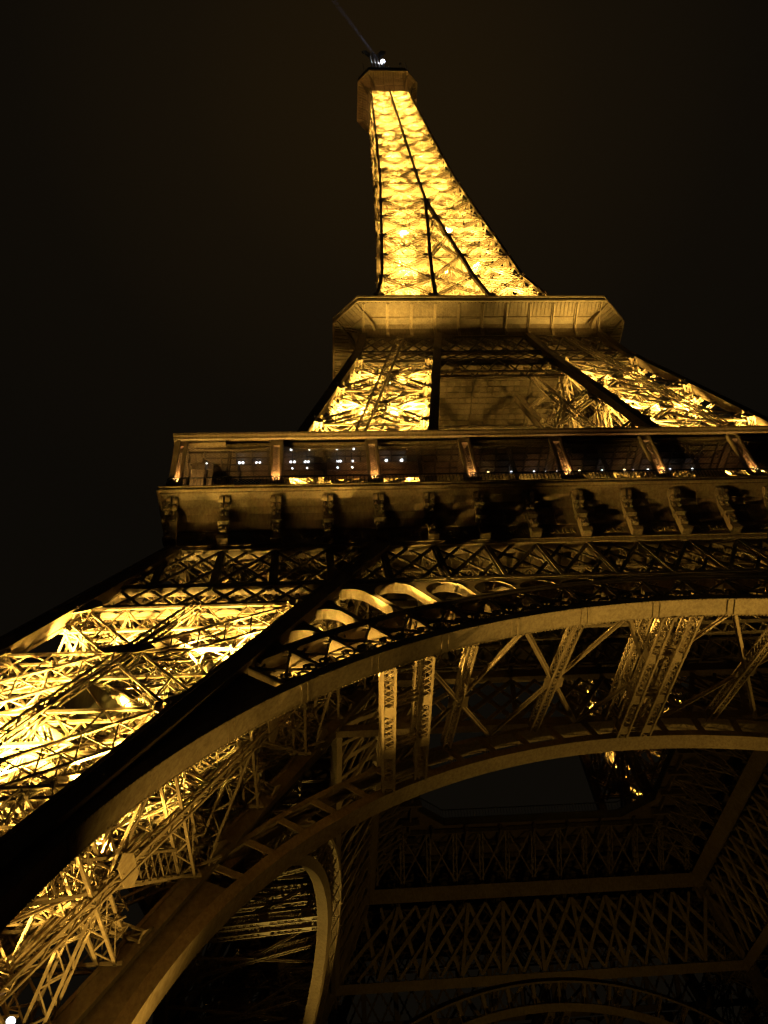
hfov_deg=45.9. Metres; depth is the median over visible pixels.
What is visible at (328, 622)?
lattice tower
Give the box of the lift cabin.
[7,665,151,779]
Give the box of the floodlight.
[5,1016,15,1023]
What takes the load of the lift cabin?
in the lattice tower
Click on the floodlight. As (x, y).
(11, 1020)
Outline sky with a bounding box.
[0,0,767,1023]
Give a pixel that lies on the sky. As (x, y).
(187, 213)
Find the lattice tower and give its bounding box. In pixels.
[0,50,767,1023]

